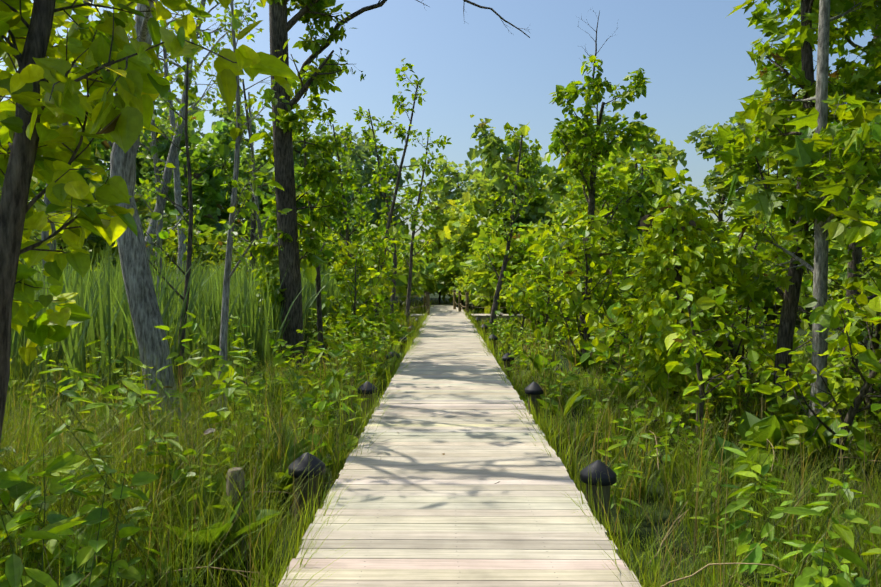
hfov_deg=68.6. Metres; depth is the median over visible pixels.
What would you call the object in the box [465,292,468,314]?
rope post
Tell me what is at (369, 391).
mushroom-shaped path light
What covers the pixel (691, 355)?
shrub
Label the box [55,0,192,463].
leaning grey tree
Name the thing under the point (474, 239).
shrub
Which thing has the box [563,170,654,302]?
tree
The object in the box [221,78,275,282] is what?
tree
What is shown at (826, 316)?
shrub
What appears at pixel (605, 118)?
tree
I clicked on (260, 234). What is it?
tree
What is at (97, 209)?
tree
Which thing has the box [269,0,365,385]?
tall dark tree
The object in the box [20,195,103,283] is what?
shrub
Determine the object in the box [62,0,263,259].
tree
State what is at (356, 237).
tree
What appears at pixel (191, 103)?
tree
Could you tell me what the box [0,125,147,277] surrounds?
tree
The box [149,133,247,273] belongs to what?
tree
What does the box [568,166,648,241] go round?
tree
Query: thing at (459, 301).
rope post
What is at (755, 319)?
shrub
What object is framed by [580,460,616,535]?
mushroom-shaped path light
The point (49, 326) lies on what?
tree
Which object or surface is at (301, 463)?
mushroom-shaped path light
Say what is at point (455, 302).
rope rail
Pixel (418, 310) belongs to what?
shrubs
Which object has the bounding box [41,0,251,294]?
tree
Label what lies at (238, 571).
dead twig stems
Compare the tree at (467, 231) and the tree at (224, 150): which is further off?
the tree at (467, 231)
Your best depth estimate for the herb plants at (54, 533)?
5.84 m
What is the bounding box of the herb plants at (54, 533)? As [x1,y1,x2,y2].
[0,299,880,586]
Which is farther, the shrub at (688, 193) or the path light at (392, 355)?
the path light at (392, 355)
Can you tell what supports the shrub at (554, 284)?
on the ground at (645, 530)
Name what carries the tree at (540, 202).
on the ground at (645, 530)
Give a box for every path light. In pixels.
[288,452,324,534]
[358,381,376,418]
[386,350,399,359]
[398,336,407,352]
[480,324,487,337]
[487,334,497,352]
[502,353,513,378]
[525,382,543,418]
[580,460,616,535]
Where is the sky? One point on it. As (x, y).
(697, 63)
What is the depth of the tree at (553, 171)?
70.88 m
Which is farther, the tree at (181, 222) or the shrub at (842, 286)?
the shrub at (842, 286)
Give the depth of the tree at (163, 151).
48.45 m
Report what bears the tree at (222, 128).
on the ground at (645, 530)
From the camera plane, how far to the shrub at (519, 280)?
20.65 m
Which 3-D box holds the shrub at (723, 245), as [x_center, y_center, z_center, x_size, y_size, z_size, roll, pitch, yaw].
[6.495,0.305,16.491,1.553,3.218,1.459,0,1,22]
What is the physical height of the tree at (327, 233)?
6.353 m
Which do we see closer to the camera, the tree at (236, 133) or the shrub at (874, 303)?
the shrub at (874, 303)
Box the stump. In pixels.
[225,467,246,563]
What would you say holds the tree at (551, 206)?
on the ground at (645, 530)
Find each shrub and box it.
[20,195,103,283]
[109,223,186,275]
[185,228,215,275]
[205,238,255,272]
[231,209,332,279]
[321,236,405,352]
[325,225,382,287]
[338,226,406,338]
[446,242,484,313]
[472,238,488,301]
[495,235,580,337]
[499,209,645,369]
[499,234,583,341]
[516,267,559,317]
[537,203,601,328]
[543,243,606,317]
[548,282,581,322]
[579,265,666,386]
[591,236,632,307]
[591,272,638,348]
[605,279,635,341]
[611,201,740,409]
[626,167,863,406]
[632,232,812,387]
[633,275,759,439]
[644,186,834,334]
[699,241,729,325]
[724,265,800,378]
[729,283,766,327]
[754,197,880,473]
[765,243,844,332]
[774,207,877,344]
[805,220,880,419]
[843,257,880,346]
[851,257,880,383]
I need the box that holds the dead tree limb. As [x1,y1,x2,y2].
[297,0,529,78]
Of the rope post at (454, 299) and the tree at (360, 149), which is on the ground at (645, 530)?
the tree at (360, 149)
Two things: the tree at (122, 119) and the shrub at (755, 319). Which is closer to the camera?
the tree at (122, 119)
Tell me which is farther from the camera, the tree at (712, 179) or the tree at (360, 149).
the tree at (360, 149)
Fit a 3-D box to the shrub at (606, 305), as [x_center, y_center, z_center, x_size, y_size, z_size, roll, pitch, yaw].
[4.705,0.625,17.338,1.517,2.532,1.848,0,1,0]
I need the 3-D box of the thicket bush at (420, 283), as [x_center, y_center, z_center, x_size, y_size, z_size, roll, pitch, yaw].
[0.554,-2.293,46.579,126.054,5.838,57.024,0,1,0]
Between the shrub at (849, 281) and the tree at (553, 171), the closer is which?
the shrub at (849, 281)
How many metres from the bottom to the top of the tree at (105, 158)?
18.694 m
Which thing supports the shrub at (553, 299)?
on the ground at (645, 530)
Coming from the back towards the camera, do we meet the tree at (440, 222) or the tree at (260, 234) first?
the tree at (440, 222)
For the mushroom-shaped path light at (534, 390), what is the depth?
9.73 m
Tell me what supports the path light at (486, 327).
on the ground at (645, 530)
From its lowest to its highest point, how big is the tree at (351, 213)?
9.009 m
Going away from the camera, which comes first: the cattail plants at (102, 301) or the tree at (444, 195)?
the cattail plants at (102, 301)
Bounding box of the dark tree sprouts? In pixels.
[245,0,349,315]
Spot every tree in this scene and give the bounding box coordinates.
[0,0,104,365]
[0,0,300,441]
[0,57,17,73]
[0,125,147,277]
[32,163,111,232]
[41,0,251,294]
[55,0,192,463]
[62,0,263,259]
[81,0,243,278]
[93,138,150,218]
[97,95,213,183]
[102,107,194,186]
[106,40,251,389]
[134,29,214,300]
[135,97,224,231]
[136,121,240,233]
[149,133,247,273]
[199,116,270,234]
[201,97,254,221]
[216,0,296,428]
[216,128,324,241]
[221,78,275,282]
[221,134,266,226]
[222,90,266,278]
[245,163,359,277]
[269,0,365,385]
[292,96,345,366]
[295,172,366,275]
[300,133,360,213]
[314,117,377,289]
[326,220,379,276]
[327,125,419,234]
[338,154,393,223]
[344,209,388,248]
[352,58,445,330]
[352,106,401,321]
[396,129,452,323]
[418,200,463,304]
[422,157,488,224]
[425,209,500,303]
[434,192,488,305]
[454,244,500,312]
[463,114,544,238]
[472,122,546,327]
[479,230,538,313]
[488,122,551,234]
[522,127,605,201]
[538,153,575,226]
[543,54,655,352]
[545,152,604,234]
[552,103,625,195]
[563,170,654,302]
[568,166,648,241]
[576,11,618,149]
[586,138,691,316]
[597,121,688,232]
[598,124,650,233]
[667,112,780,242]
[703,0,880,418]
[719,0,880,416]
[726,95,812,320]
[746,0,880,390]
[794,177,880,300]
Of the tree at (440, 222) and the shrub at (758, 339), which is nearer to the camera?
the shrub at (758, 339)
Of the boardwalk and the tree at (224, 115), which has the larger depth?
the tree at (224, 115)
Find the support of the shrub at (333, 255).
on the ground at (645, 530)
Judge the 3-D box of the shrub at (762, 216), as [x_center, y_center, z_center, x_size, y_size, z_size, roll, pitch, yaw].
[6.804,-0.271,14.806,3.462,4.459,3.212,-1,1,-43]
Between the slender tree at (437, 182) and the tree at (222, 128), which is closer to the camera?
the slender tree at (437, 182)
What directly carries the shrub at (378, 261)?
on the ground at (645, 530)
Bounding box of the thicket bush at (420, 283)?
[22,182,880,310]
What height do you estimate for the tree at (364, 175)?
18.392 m
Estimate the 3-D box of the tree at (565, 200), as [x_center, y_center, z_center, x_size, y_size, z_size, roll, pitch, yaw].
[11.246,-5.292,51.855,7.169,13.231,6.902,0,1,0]
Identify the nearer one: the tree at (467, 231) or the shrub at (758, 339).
the shrub at (758, 339)
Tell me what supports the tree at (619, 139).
on the ground at (645, 530)
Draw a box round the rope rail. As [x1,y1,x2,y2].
[385,293,504,307]
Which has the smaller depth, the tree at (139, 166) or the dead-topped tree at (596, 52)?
the dead-topped tree at (596, 52)
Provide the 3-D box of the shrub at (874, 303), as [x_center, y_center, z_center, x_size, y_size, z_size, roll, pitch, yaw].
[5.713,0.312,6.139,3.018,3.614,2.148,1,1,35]
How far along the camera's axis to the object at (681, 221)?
9.79 m
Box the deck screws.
[357,332,557,583]
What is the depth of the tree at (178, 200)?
21.05 m
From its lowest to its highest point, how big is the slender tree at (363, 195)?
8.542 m
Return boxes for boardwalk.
[278,305,641,586]
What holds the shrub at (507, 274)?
on the ground at (645, 530)
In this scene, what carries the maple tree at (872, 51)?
on the ground at (645, 530)
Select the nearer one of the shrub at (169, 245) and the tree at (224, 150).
the tree at (224, 150)
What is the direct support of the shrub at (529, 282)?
on the ground at (645, 530)
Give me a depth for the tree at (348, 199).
60.22 m
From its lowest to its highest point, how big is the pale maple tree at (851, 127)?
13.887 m
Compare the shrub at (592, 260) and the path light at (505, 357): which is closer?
the path light at (505, 357)
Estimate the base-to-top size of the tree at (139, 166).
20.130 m
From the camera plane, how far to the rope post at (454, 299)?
39.45 m
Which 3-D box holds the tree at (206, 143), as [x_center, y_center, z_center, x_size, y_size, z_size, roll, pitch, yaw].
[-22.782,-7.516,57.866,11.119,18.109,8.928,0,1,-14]
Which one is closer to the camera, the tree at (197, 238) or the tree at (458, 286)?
the tree at (197, 238)
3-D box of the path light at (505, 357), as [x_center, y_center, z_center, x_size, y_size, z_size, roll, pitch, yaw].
[1.461,1.677,13.988,0.280,0.808,0.280,0,1,0]
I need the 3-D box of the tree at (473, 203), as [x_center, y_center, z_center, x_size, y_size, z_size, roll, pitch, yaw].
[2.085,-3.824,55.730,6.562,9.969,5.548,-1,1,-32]
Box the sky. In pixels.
[0,0,880,243]
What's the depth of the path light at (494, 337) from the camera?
18.23 m
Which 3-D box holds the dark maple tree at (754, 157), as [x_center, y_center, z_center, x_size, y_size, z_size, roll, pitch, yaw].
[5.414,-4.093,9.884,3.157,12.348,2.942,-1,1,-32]
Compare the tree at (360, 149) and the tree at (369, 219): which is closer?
the tree at (369, 219)
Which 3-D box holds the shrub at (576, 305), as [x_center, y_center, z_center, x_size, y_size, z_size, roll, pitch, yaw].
[3.154,0.008,15.077,3.249,3.920,2.170,0,1,-25]
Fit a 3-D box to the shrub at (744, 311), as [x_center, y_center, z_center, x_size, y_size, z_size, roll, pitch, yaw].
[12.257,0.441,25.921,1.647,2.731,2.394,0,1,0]
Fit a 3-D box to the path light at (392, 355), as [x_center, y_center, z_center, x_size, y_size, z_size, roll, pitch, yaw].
[-1.045,1.674,14.143,0.297,0.864,0.297,0,1,0]
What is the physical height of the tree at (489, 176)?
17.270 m
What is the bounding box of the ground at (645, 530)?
[1,292,880,586]
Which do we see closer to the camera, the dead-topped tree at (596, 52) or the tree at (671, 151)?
the dead-topped tree at (596, 52)
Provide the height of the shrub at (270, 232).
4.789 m
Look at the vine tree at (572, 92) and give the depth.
16.48 m
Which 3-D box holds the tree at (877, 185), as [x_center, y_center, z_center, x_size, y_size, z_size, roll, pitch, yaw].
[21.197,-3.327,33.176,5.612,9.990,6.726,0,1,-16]
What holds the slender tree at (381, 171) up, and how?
on the ground at (645, 530)
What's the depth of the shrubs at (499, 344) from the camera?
16.95 m
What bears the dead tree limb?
attached to the tall dark tree at (280, 26)
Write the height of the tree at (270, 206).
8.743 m
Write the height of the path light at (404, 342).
0.863 m
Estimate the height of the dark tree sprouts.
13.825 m
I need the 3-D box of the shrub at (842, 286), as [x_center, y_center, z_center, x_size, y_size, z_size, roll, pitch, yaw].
[10.767,-0.331,16.842,2.756,4.454,3.409,0,1,-21]
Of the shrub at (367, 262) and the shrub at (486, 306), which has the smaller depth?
the shrub at (367, 262)
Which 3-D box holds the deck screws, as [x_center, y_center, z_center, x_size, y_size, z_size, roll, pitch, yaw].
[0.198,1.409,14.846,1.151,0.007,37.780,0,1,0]
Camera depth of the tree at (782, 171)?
35.86 m
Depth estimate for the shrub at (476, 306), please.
45.58 m
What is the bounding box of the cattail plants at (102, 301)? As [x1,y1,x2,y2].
[6,233,382,441]
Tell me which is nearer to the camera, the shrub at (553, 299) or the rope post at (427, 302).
the shrub at (553, 299)
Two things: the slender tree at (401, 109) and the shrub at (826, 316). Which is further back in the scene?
the slender tree at (401, 109)
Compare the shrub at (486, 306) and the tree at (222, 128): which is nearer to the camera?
the shrub at (486, 306)
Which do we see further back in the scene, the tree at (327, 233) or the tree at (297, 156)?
the tree at (297, 156)
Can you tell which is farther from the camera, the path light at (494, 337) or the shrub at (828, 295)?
the shrub at (828, 295)
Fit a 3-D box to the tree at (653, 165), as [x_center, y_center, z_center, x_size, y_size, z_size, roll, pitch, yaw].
[10.273,-3.316,34.007,6.643,9.911,4.986,0,1,-17]
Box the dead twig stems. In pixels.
[38,360,880,586]
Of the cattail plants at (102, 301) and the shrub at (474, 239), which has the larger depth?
the shrub at (474, 239)
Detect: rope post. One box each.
[426,292,429,314]
[453,290,455,308]
[458,291,460,311]
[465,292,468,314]
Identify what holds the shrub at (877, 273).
on the ground at (645, 530)
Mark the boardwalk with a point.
(479, 439)
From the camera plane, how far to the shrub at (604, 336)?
12.33 m

